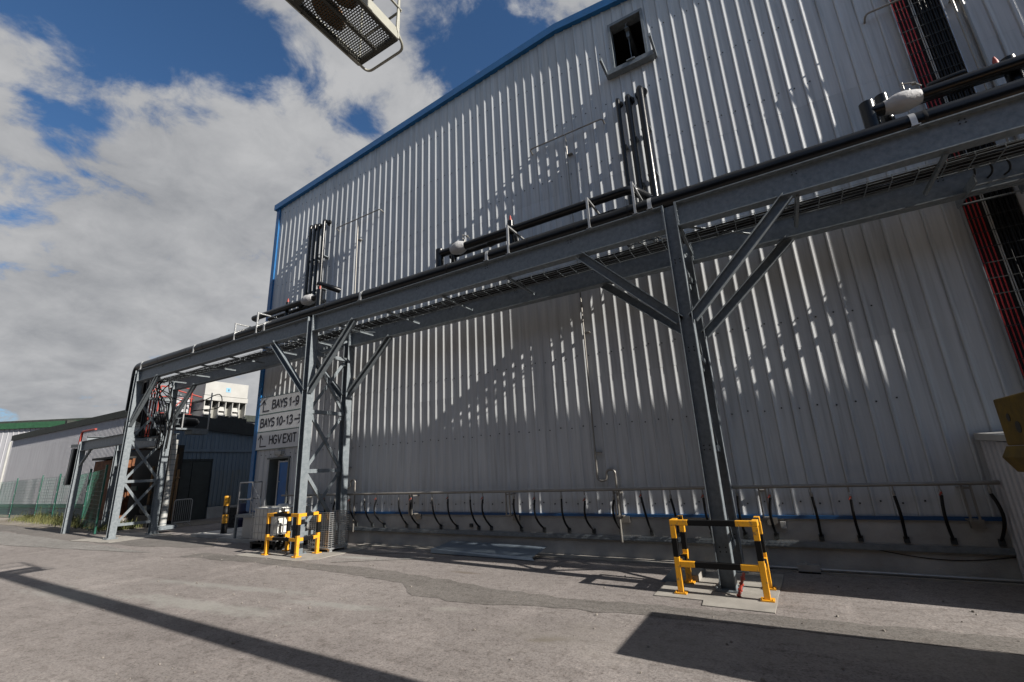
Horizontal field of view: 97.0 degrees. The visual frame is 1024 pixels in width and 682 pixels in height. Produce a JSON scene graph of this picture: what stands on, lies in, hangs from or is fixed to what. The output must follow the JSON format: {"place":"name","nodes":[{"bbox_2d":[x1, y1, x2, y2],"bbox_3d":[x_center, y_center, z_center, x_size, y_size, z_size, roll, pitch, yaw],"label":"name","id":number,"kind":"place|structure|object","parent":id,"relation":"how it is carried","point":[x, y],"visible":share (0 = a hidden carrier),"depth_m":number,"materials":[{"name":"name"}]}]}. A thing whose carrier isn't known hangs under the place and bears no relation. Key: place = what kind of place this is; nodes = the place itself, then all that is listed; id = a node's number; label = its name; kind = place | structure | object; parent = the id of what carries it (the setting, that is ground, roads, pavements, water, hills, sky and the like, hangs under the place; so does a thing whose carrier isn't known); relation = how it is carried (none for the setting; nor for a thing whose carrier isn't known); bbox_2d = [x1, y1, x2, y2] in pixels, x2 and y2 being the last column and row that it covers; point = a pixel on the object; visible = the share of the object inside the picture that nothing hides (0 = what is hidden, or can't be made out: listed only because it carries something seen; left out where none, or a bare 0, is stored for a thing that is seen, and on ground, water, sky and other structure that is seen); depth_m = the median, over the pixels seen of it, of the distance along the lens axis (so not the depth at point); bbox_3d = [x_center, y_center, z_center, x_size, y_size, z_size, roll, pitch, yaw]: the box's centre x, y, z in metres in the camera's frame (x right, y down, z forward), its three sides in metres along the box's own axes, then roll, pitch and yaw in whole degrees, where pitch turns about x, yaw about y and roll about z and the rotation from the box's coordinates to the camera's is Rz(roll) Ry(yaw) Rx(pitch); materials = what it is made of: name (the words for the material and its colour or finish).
{"place":"outdoors","nodes":[
{"label":"outdoors","id":0,"kind":"place"},
{"bbox_2d":[0,417,91,491],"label":"warehouse","id":1,"kind":"structure","parent":0,"point":[9,430],"depth_m":43.88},
{"bbox_2d":[0,532,142,551],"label":"road","id":2,"kind":"structure","parent":0,"point":[12,539],"depth_m":15.66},
{"bbox_2d":[0,524,216,547],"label":"asphalt","id":3,"kind":"structure","parent":0,"point":[182,541],"depth_m":15.55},
{"bbox_2d":[61,394,180,533],"bbox_3d":[-16.251,5.107,18.842,5.358,5.373,1.645,-12,-18,29],"label":"side gantry","id":4,"kind":"object","parent":3,"relation":"on","point":[90,443],"visible":0.56,"depth_m":19.43,"materials":[{"name":"metal"}]},
{"bbox_2d":[63,444,78,484],"bbox_3d":[-19.331,5.428,19.949,1.085,1.747,0.220,-12,-18,29],"label":"black duct","id":5,"kind":"object","parent":4,"relation":"attached to","point":[70,468],"visible":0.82,"depth_m":19.90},
{"bbox_2d":[157,440,178,530],"bbox_3d":[-13.590,5.638,17.941,0.800,3.380,0.600,-12,-18,29],"label":"perforated duct","id":6,"kind":"object","parent":4,"relation":"attached to","point":[162,525],"visible":1,"depth_m":17.85,"materials":[{"name":"metal"}]},
{"bbox_2d":[136,381,212,434],"bbox_3d":[-14.238,2.673,19.082,0.626,2.400,2.690,-12,-18,29],"label":"capped duct","id":7,"kind":"object","parent":4,"relation":"attached to","point":[187,422],"visible":0.54,"depth_m":19.23,"materials":[{"name":"metal"}]},
{"bbox_2d":[171,499,192,526],"bbox_3d":[-14.376,7.478,19.762,0.659,1.112,0.740,-12,-18,29],"label":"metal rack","id":8,"kind":"object","parent":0,"point":[181,511],"visible":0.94,"depth_m":19.77,"materials":[{"name":"metal"}]},
{"bbox_2d":[0,0,600,421],"label":"sky","id":9,"kind":"structure","parent":0,"point":[149,149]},
{"bbox_2d":[0,517,1023,681],"bbox_3d":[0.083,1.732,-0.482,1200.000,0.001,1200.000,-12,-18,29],"label":"ground","id":10,"kind":"structure","parent":0,"point":[356,627],"depth_m":5.40,"materials":[{"name":"concrete"}]},
{"bbox_2d":[0,515,221,533],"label":"gravel verge","id":11,"kind":"structure","parent":10,"relation":"on","point":[3,521],"depth_m":21.50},
{"bbox_2d":[0,465,107,533],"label":"fence","id":12,"kind":"object","parent":11,"relation":"on","point":[88,483],"visible":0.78,"depth_m":24.01,"materials":[{"name":"metal"}]},
{"bbox_2d":[6,506,142,531],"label":"weeds","id":13,"kind":"object","parent":11,"relation":"on","point":[40,518],"visible":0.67,"depth_m":24.37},
{"bbox_2d":[79,456,137,527],"bbox_3d":[-19.226,7.175,21.607,2.250,3.150,1.000,-12,-18,29],"label":"rusty tank","id":14,"kind":"object","parent":11,"relation":"on","point":[101,463],"visible":0.31,"depth_m":21.32,"materials":[{"name":"metal"}]},
{"bbox_2d":[125,445,184,527],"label":"lattice tower","id":15,"kind":"structure","parent":11,"relation":"on","point":[142,471],"depth_m":22.19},
{"bbox_2d":[147,454,179,520],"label":"plant pipes","id":16,"kind":"object","parent":15,"relation":"attached to","point":[172,488],"visible":0.56,"depth_m":20.60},
{"bbox_2d":[69,532,170,542],"bbox_3d":[-14.107,7.159,16.392,2.762,0.112,2.154,-12,-18,29],"label":"concrete pad","id":17,"kind":"object","parent":10,"relation":"on","point":[129,536],"visible":0.51,"depth_m":16.30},
{"bbox_2d":[0,410,255,515],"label":"long shed","id":18,"kind":"structure","parent":10,"relation":"on","point":[39,453],"depth_m":33.79,"materials":[{"name":"grey paint"}]},
{"bbox_2d":[123,413,254,521],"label":"link building","id":19,"kind":"structure","parent":10,"relation":"on","point":[216,464],"depth_m":23.70,"materials":[{"name":"metal"}]},
{"bbox_2d":[147,385,201,414],"bbox_3d":[-18.737,3.563,24.644,3.830,1.884,1.735,-12,-18,29],"label":"roof plant","id":20,"kind":"object","parent":19,"relation":"on","point":[178,402],"visible":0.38,"depth_m":24.72,"materials":[{"name":"red paint"}]},
{"bbox_2d":[174,461,192,521],"bbox_3d":[-16.357,7.349,22.205,0.060,2.830,0.900,-12,-18,29],"label":"door","id":21,"kind":"structure","parent":19,"relation":"in","point":[186,469],"depth_m":22.40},
{"bbox_2d":[185,461,211,520],"bbox_3d":[-15.882,7.542,22.981,0.060,2.830,0.900,-12,-18,29],"label":"door","id":22,"kind":"structure","parent":19,"relation":"in","point":[201,470],"depth_m":22.95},
{"bbox_2d":[178,381,248,418],"bbox_3d":[-17.550,3.793,26.488,3.050,2.320,2.410,-12,-18,29],"label":"cooling unit","id":23,"kind":"object","parent":19,"relation":"on","point":[235,400],"visible":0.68,"depth_m":25.69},
{"bbox_2d":[216,416,246,422],"bbox_3d":[-15.812,4.415,25.479,0.650,0.320,1.400,-12,-18,29],"label":"roof ducting","id":24,"kind":"object","parent":19,"relation":"on","point":[237,419],"visible":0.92,"depth_m":25.33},
{"bbox_2d":[190,527,256,542],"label":"kerb slab","id":25,"kind":"structure","parent":10,"relation":"on","point":[225,537],"depth_m":14.90,"materials":[{"name":"concrete"}]},
{"bbox_2d":[220,496,230,533],"bbox_3d":[-9.786,5.924,15.481,0.190,1.200,0.187,-12,-18,29],"label":"bollard","id":26,"kind":"object","parent":25,"relation":"on","point":[225,515],"visible":1,"depth_m":15.42,"materials":[{"name":"metal"}]},
{"bbox_2d":[233,481,262,537],"bbox_3d":[-7.545,5.146,13.896,1.950,1.640,0.820,-12,-18,29],"label":"door platform","id":27,"kind":"structure","parent":25,"relation":"on","point":[246,526],"depth_m":13.79,"materials":[{"name":"metal"}]},
{"bbox_2d":[228,507,236,527],"bbox_3d":[-11.017,7.199,18.614,1.220,0.740,1.000,-12,-18,29],"label":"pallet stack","id":28,"kind":"object","parent":10,"relation":"on","point":[232,515],"visible":0.16,"depth_m":18.18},
{"bbox_2d":[237,502,248,527],"bbox_3d":[-10.566,6.895,17.994,0.600,0.950,0.591,-12,-18,29],"label":"drum","id":29,"kind":"object","parent":10,"relation":"on","point":[242,508],"visible":0.34,"depth_m":17.77,"materials":[{"name":"blue plastic"}]},
{"bbox_2d":[250,503,312,549],"bbox_3d":[-6.368,5.084,12.539,1.180,1.095,1.049,-12,-18,29],"label":"liquid tank","id":30,"kind":"object","parent":10,"relation":"on","point":[278,525],"visible":0.67,"depth_m":12.17,"materials":[{"name":"plastic"}]},
{"bbox_2d":[235,543,372,560],"bbox_3d":[-5.221,5.339,11.389,2.828,0.112,1.953,-12,-18,29],"label":"concrete pad","id":31,"kind":"object","parent":10,"relation":"on","point":[279,554],"visible":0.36,"depth_m":11.04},
{"bbox_2d":[261,511,321,557],"bbox_3d":[-5.410,4.732,11.176,1.340,0.957,0.710,-12,-18,29],"label":"safety barrier","id":32,"kind":"object","parent":31,"relation":"on","point":[287,539],"visible":1,"depth_m":11.05,"materials":[{"name":"metal"}]},
{"bbox_2d":[308,510,349,551],"bbox_3d":[-4.656,4.814,11.515,0.830,0.914,0.589,-12,-18,29],"label":"stillage","id":33,"kind":"object","parent":31,"relation":"on","point":[330,546],"visible":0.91,"depth_m":11.37,"materials":[{"name":"metal"}]},
{"bbox_2d":[332,552,434,561],"bbox_3d":[-3.228,4.822,10.102,3.282,0.002,1.092,-8,-16,17],"label":"painted line","id":34,"kind":"object","parent":10,"relation":"on","point":[372,552],"visible":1,"depth_m":9.77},
{"bbox_2d":[431,541,546,560],"bbox_3d":[-0.554,4.512,9.792,2.719,0.196,0.531,-12,-18,30],"label":"metal sheet","id":35,"kind":"object","parent":10,"relation":"on","point":[504,551],"visible":1,"depth_m":9.66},
{"bbox_2d":[102,92,1023,593],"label":"pipe gantry","id":36,"kind":"object","parent":10,"relation":"on","point":[940,138],"visible":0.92,"depth_m":8.28,"materials":[{"name":"metal"}]},
{"bbox_2d":[138,380,151,436],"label":"riser pipe","id":37,"kind":"object","parent":36,"relation":"attached to","point":[142,423],"visible":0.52,"depth_m":17.62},
{"bbox_2d":[149,378,160,436],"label":"riser pipe","id":38,"kind":"object","parent":36,"relation":"attached to","point":[154,411],"visible":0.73,"depth_m":17.98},
{"bbox_2d":[255,312,277,332],"bbox_3d":[-7.562,-0.455,14.295,0.100,0.673,1.060,-12,-18,29],"label":"pipe support","id":39,"kind":"object","parent":36,"relation":"on","point":[258,313],"visible":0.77,"depth_m":13.94,"materials":[{"name":"metal"}]},
{"bbox_2d":[251,281,340,321],"bbox_3d":[-6.925,-0.994,14.274,3.754,1.204,0.754,-12,-18,29],"label":"pipe run","id":40,"kind":"object","parent":39,"relation":"on","point":[308,301],"visible":0.97,"depth_m":13.75,"materials":[{"name":"black paint"}]},
{"bbox_2d":[506,225,523,253],"bbox_3d":[0.165,-2.034,9.959,0.100,0.673,1.060,-12,-18,29],"label":"pipe support","id":41,"kind":"object","parent":36,"relation":"on","point":[508,228],"visible":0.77,"depth_m":9.60,"materials":[{"name":"metal"}]},
{"bbox_2d":[125,78,1023,411],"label":"insulated pipe","id":42,"kind":"object","parent":36,"relation":"on","point":[911,120],"visible":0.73,"depth_m":7.99,"materials":[{"name":"metal"}]},
{"bbox_2d":[157,138,1023,383],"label":"cable tray","id":43,"kind":"object","parent":36,"relation":"attached to","point":[914,176],"visible":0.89,"depth_m":8.00,"materials":[{"name":"metal"}]},
{"bbox_2d":[150,379,222,448],"bbox_3d":[-13.405,3.069,18.359,1.103,2.582,3.144,-4,-16,4],"label":"cable tangle","id":44,"kind":"object","parent":43,"relation":"hanging from","point":[165,415],"visible":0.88,"depth_m":17.61,"materials":[{"name":"black rubber"}]},
{"bbox_2d":[585,197,599,228],"bbox_3d":[1.710,-2.350,9.091,0.100,0.673,1.060,-12,-18,29],"label":"pipe support","id":45,"kind":"object","parent":36,"relation":"on","point":[588,201],"visible":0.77,"depth_m":8.72,"materials":[{"name":"metal"}]},
{"bbox_2d":[630,181,642,214],"bbox_3d":[2.466,-2.504,8.668,0.100,0.673,1.060,-12,-18,29],"label":"pipe support","id":46,"kind":"object","parent":36,"relation":"on","point":[633,187],"visible":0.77,"depth_m":8.29,"materials":[{"name":"metal"}]},
{"bbox_2d":[436,186,652,266],"bbox_3d":[0.627,-2.348,10.261,5.210,1.060,1.266,-12,-18,29],"label":"pipe run","id":47,"kind":"object","parent":46,"relation":"on","point":[454,250],"visible":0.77,"depth_m":9.99,"materials":[{"name":"black paint"}]},
{"bbox_2d":[955,173,1023,208],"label":"transfer tray","id":48,"kind":"object","parent":36,"relation":"attached to","point":[970,185],"visible":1,"depth_m":6.77,"materials":[{"name":"metal"}]},
{"bbox_3d":[8.324,-3.643,5.366,0.100,0.553,1.060,-12,-18,29],"label":"pipe support","id":49,"kind":"object","parent":36,"relation":"on","visible":0},
{"bbox_2d":[858,54,1023,128],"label":"pipe run","id":50,"kind":"object","parent":49,"relation":"on","point":[883,107],"visible":0.77,"depth_m":6.61,"materials":[{"name":"black paint"}]},
{"bbox_2d":[246,0,1023,579],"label":"warehouse","id":51,"kind":"structure","parent":10,"relation":"on","point":[874,352],"depth_m":9.54,"materials":[{"name":"metal"}]},
{"bbox_2d":[255,427,298,450],"bbox_3d":[-7.690,3.244,14.983,2.580,0.598,0.026,-12,-18,29],"label":"direction sign","id":52,"kind":"object","parent":51,"relation":"attached to","point":[283,438],"visible":0.88,"depth_m":15.01,"materials":[{"name":"metal"}]},
{"bbox_2d":[257,409,300,432],"bbox_3d":[-7.718,2.666,15.143,2.580,0.598,0.026,-12,-18,29],"label":"direction sign","id":53,"kind":"object","parent":51,"relation":"attached to","point":[289,419],"visible":0.94,"depth_m":15.17,"materials":[{"name":"metal"}]},
{"bbox_2d":[259,391,301,414],"bbox_3d":[-7.746,2.089,15.304,2.580,0.598,0.026,-12,-18,29],"label":"direction sign","id":54,"kind":"object","parent":51,"relation":"attached to","point":[281,403],"visible":0.93,"depth_m":15.34,"materials":[{"name":"metal"}]},
{"bbox_2d":[275,461,287,505],"bbox_3d":[-7.378,4.625,14.533,0.525,1.550,0.122,-12,-18,29],"label":"door","id":55,"kind":"structure","parent":51,"relation":"in","point":[282,465],"depth_m":14.57,"materials":[{"name":"blue paint"}]},
{"bbox_2d":[304,225,316,295],"bbox_3d":[-7.112,-2.439,15.945,0.198,3.698,0.319,-12,-18,29],"label":"wall pipe","id":56,"kind":"object","parent":51,"relation":"attached to","point":[308,262],"depth_m":15.92,"materials":[{"name":"black metal"}]},
{"bbox_2d":[308,224,321,293],"bbox_3d":[-6.912,-2.465,15.832,0.180,3.669,0.314,-12,-18,29],"label":"wall pipe","id":57,"kind":"object","parent":51,"relation":"attached to","point":[312,259],"depth_m":15.81,"materials":[{"name":"black metal"}]},
{"bbox_2d":[312,223,321,294],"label":"wall pipe","id":58,"kind":"object","parent":51,"relation":"attached to","point":[317,258],"depth_m":15.69,"materials":[{"name":"black metal"}]},
{"bbox_2d":[318,219,331,290],"bbox_3d":[-6.486,-2.562,15.590,0.216,3.686,0.325,-12,-18,29],"label":"wall pipe","id":59,"kind":"object","parent":51,"relation":"attached to","point":[322,255],"depth_m":15.63,"materials":[{"name":"grey metal"}]},
{"bbox_2d":[336,209,383,531],"bbox_3d":[-4.908,0.605,13.897,2.168,9.738,0.186,-12,-18,29],"label":"drain pipe","id":60,"kind":"object","parent":51,"relation":"attached to","point":[354,480],"visible":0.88,"depth_m":14.59,"materials":[{"name":"silver metal"}]},
{"bbox_2d":[530,118,623,542],"bbox_3d":[1.583,-0.624,10.230,2.038,9.538,0.186,-12,-18,29],"label":"drain pipe","id":61,"kind":"object","parent":51,"relation":"attached to","point":[595,452],"visible":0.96,"depth_m":9.83,"materials":[{"name":"silver metal"}]},
{"bbox_2d":[615,98,632,204],"bbox_3d":[2.625,-4.081,10.398,0.173,3.585,0.312,-12,-18,29],"label":"wall pipe","id":62,"kind":"object","parent":51,"relation":"attached to","point":[619,106],"depth_m":10.39,"materials":[{"name":"black metal"}]},
{"bbox_2d":[624,94,645,201],"bbox_3d":[2.824,-4.181,10.290,0.245,3.500,0.333,-12,-18,29],"label":"wall pipe","id":63,"kind":"object","parent":51,"relation":"attached to","point":[629,103],"depth_m":10.25,"materials":[{"name":"black metal"}]},
{"bbox_2d":[281,480,999,528],"bbox_3d":[-0.115,3.657,10.086,16.000,0.658,0.328,-12,-18,29],"label":"hose rail","id":64,"kind":"object","parent":51,"relation":"attached to","point":[976,523],"visible":0.9,"depth_m":7.64,"materials":[{"name":"silver metal"}]},
{"bbox_2d":[398,494,407,527],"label":"wash hose","id":65,"kind":"object","parent":64,"relation":"hanging from","point":[406,525],"visible":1,"depth_m":11.50,"materials":[{"name":"black rubber"}]},
{"bbox_2d":[409,494,419,527],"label":"wash hose","id":66,"kind":"object","parent":64,"relation":"hanging from","point":[416,523],"visible":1,"depth_m":11.28,"materials":[{"name":"black rubber"}]},
{"bbox_2d":[446,494,458,528],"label":"wash hose","id":67,"kind":"object","parent":64,"relation":"hanging from","point":[452,521],"visible":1,"depth_m":10.71,"materials":[{"name":"black rubber"}]},
{"bbox_2d":[469,493,479,529],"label":"wash hose","id":68,"kind":"object","parent":64,"relation":"hanging from","point":[478,526],"visible":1,"depth_m":10.40,"materials":[{"name":"black rubber"}]},
{"bbox_2d":[481,493,492,529],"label":"wash hose","id":69,"kind":"object","parent":64,"relation":"hanging from","point":[487,522],"visible":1,"depth_m":10.25,"materials":[{"name":"black rubber"}]},
{"bbox_2d":[513,493,522,530],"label":"wash hose","id":70,"kind":"object","parent":64,"relation":"hanging from","point":[521,527],"visible":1,"depth_m":9.85,"materials":[{"name":"black rubber"}]},
{"bbox_2d":[532,492,545,531],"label":"wash hose","id":71,"kind":"object","parent":64,"relation":"hanging from","point":[539,523],"visible":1,"depth_m":9.58,"materials":[{"name":"black rubber"}]},
{"bbox_2d":[560,492,570,532],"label":"wash hose","id":72,"kind":"object","parent":64,"relation":"hanging from","point":[568,528],"visible":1,"depth_m":9.28,"materials":[{"name":"black rubber"}]},
{"bbox_2d":[583,491,595,533],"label":"wash hose","id":73,"kind":"object","parent":64,"relation":"hanging from","point":[589,525],"visible":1,"depth_m":9.04,"materials":[{"name":"black rubber"}]},
{"bbox_2d":[612,491,623,533],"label":"wash hose","id":74,"kind":"object","parent":64,"relation":"hanging from","point":[613,514],"visible":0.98,"depth_m":8.77,"materials":[{"name":"black rubber"}]},
{"bbox_2d":[639,490,653,534],"bbox_3d":[2.540,3.241,8.551,0.086,0.830,0.359,-15,-20,37],"label":"wash hose","id":75,"kind":"object","parent":64,"relation":"hanging from","point":[647,520],"visible":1,"depth_m":8.49,"materials":[{"name":"black rubber"}]},
{"bbox_2d":[669,490,679,535],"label":"wash hose","id":76,"kind":"object","parent":64,"relation":"hanging from","point":[674,512],"visible":0.85,"depth_m":8.24,"materials":[{"name":"black rubber"}]},
{"bbox_2d":[701,489,711,536],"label":"wash hose","id":77,"kind":"object","parent":64,"relation":"hanging from","point":[704,505],"visible":0.81,"depth_m":7.96,"materials":[{"name":"black rubber"}]},
{"bbox_2d":[735,489,747,537],"bbox_3d":[3.932,2.959,7.776,0.070,0.830,0.341,-12,-18,29],"label":"wash hose","id":78,"kind":"object","parent":64,"relation":"hanging from","point":[745,534],"visible":0.91,"depth_m":7.71,"materials":[{"name":"black rubber"}]},
{"bbox_2d":[767,488,779,538],"bbox_3d":[4.334,2.876,7.547,0.083,0.830,0.349,-12,-18,29],"label":"wash hose","id":79,"kind":"object","parent":64,"relation":"hanging from","point":[776,535],"visible":1,"depth_m":7.47,"materials":[{"name":"black rubber"}]},
{"bbox_2d":[809,488,824,540],"bbox_3d":[4.877,2.768,7.253,0.071,0.830,0.334,-12,-18,30],"label":"wash hose","id":80,"kind":"object","parent":64,"relation":"hanging from","point":[821,536],"visible":1,"depth_m":7.18,"materials":[{"name":"black rubber"}]},
{"bbox_2d":[847,487,863,541],"bbox_3d":[5.299,2.678,7.003,0.072,0.830,0.352,-14,-19,34],"label":"wash hose","id":81,"kind":"object","parent":64,"relation":"hanging from","point":[860,537],"visible":1,"depth_m":6.93,"materials":[{"name":"black rubber"}]},
{"bbox_2d":[891,486,910,542],"bbox_3d":[5.783,2.582,6.745,0.073,0.830,0.337,-14,-19,36],"label":"wash hose","id":82,"kind":"object","parent":64,"relation":"hanging from","point":[906,538],"visible":1,"depth_m":6.68,"materials":[{"name":"black rubber"}]},
{"bbox_2d":[938,485,958,544],"bbox_3d":[6.220,2.490,6.487,0.074,0.830,0.358,-16,-21,40],"label":"wash hose","id":83,"kind":"object","parent":64,"relation":"hanging from","point":[953,540],"visible":1,"depth_m":6.42,"materials":[{"name":"black rubber"}]},
{"bbox_2d":[987,485,1006,545],"bbox_3d":[6.684,2.399,6.241,0.105,0.830,0.332,-12,-18,29],"label":"wash hose","id":84,"kind":"object","parent":64,"relation":"hanging from","point":[1001,541],"visible":1,"depth_m":6.17,"materials":[{"name":"black rubber"}]},
{"bbox_2d":[627,196,665,248],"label":"pipe bridge","id":85,"kind":"structure","parent":51,"relation":"attached to","point":[641,242],"depth_m":9.55,"materials":[{"name":"metal"}]},
{"bbox_2d":[635,85,658,196],"bbox_3d":[3.064,-4.356,10.180,0.295,3.455,0.348,-12,-18,29],"label":"wall pipe","id":86,"kind":"object","parent":51,"relation":"attached to","point":[646,129],"depth_m":10.07,"materials":[{"name":"grey metal"}]},
{"bbox_2d":[310,526,1015,555],"bbox_3d":[0.326,4.199,9.822,15.623,0.088,0.073,-12,-18,29],"label":"plinth","id":87,"kind":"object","parent":51,"relation":"attached to","point":[951,549],"visible":0.79,"depth_m":7.68,"materials":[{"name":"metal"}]},
{"bbox_2d":[863,0,1011,146],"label":"drain pipe","id":88,"kind":"object","parent":51,"relation":"attached to","point":[965,35],"visible":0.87,"depth_m":7.66,"materials":[{"name":"silver metal"}]},
{"bbox_2d":[879,550,1015,560],"bbox_3d":[6.280,3.084,6.487,1.652,0.109,0.012,-12,-18,29],"label":"slack cable","id":89,"kind":"object","parent":51,"relation":"attached to","point":[951,560],"visible":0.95,"depth_m":6.46,"materials":[{"name":"black rubber"}]},
{"bbox_2d":[886,0,1023,390],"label":"cable ladder","id":90,"kind":"object","parent":51,"relation":"attached to","point":[995,225],"visible":0.6,"depth_m":7.04,"materials":[{"name":"metal"}]},
{"bbox_2d":[949,146,1011,177],"bbox_3d":[6.715,-2.857,6.759,1.692,0.941,0.760,3,-17,-21],"label":"cable bundle","id":91,"kind":"object","parent":90,"relation":"attached to","point":[992,167],"visible":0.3,"depth_m":6.55,"materials":[{"name":"black rubber"}]},
{"bbox_2d":[958,0,1022,144],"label":"conduit","id":92,"kind":"object","parent":51,"relation":"attached to","point":[975,37],"depth_m":7.54,"materials":[{"name":"silver metal"}]},
{"bbox_2d":[356,543,1023,586],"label":"kerb","id":93,"kind":"structure","parent":10,"relation":"on","point":[615,559],"depth_m":8.18,"materials":[{"name":"concrete"}]},
{"bbox_2d":[757,562,1023,582],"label":"ground conduit","id":94,"kind":"object","parent":93,"relation":"on","point":[805,567],"visible":0.77,"depth_m":6.62,"materials":[{"name":"metal"}]},
{"bbox_2d":[654,568,783,613],"bbox_3d":[3.016,3.585,6.512,1.553,0.112,2.076,-12,-18,29],"label":"concrete pad","id":95,"kind":"object","parent":10,"relation":"on","point":[703,588],"visible":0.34,"depth_m":6.20,"materials":[{"name":"concrete"}]},
{"bbox_2d":[660,567,676,581],"bbox_3d":[2.428,3.534,6.953,0.330,0.300,0.050,-12,-18,29],"label":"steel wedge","id":96,"kind":"object","parent":95,"relation":"on","point":[670,576],"visible":0.46,"depth_m":6.91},
{"bbox_2d":[691,568,705,581],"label":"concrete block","id":97,"kind":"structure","parent":95,"relation":"on","point":[697,574],"depth_m":7.00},
{"bbox_2d":[669,515,775,602],"bbox_3d":[2.942,3.006,6.410,1.220,0.952,0.770,-12,-18,29],"label":"safety barrier","id":98,"kind":"object","parent":95,"relation":"on","point":[683,559],"visible":1,"depth_m":6.25,"materials":[{"name":"metal"}]},
{"bbox_2d":[736,572,744,597],"bbox_3d":[3.074,3.272,6.074,0.278,0.266,0.045,11,-20,-40],"label":"plastic stake","id":99,"kind":"object","parent":95,"relation":"on","point":[741,585],"visible":1,"depth_m":6.06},
{"bbox_2d":[973,431,1023,579],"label":"ribbed enclosure","id":100,"kind":"object","parent":10,"relation":"on","point":[1009,490],"visible":0.74,"depth_m":6.05,"materials":[{"name":"metal"}]},
{"bbox_2d":[993,392,1023,471],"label":"yellow machine","id":101,"kind":"object","parent":10,"relation":"on","point":[1010,410],"visible":1,"depth_m":3.96,"materials":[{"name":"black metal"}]},
{"bbox_3d":[2.573,-2.298,1.934,10.440,8.822,2.300,-12,-18,29],"label":"boom lift","id":102,"kind":"object","parent":10,"relation":"on","visible":0},
{"bbox_2d":[285,0,403,71],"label":"lift basket","id":103,"kind":"object","parent":102,"relation":"hanging from","point":[373,11],"visible":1,"depth_m":5.86,"materials":[{"name":"grey metal"}]},
{"bbox_2d":[312,0,345,30],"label":"sack","id":104,"kind":"object","parent":103,"relation":"on","point":[329,14],"visible":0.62,"depth_m":5.69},
{"bbox_2d":[5,550,1019,680],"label":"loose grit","id":105,"kind":"object","parent":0,"point":[842,668],"visible":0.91,"depth_m":5.70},
{"bbox_2d":[180,553,1023,654],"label":"asphalt","id":106,"kind":"structure","parent":0,"point":[448,590],"depth_m":5.65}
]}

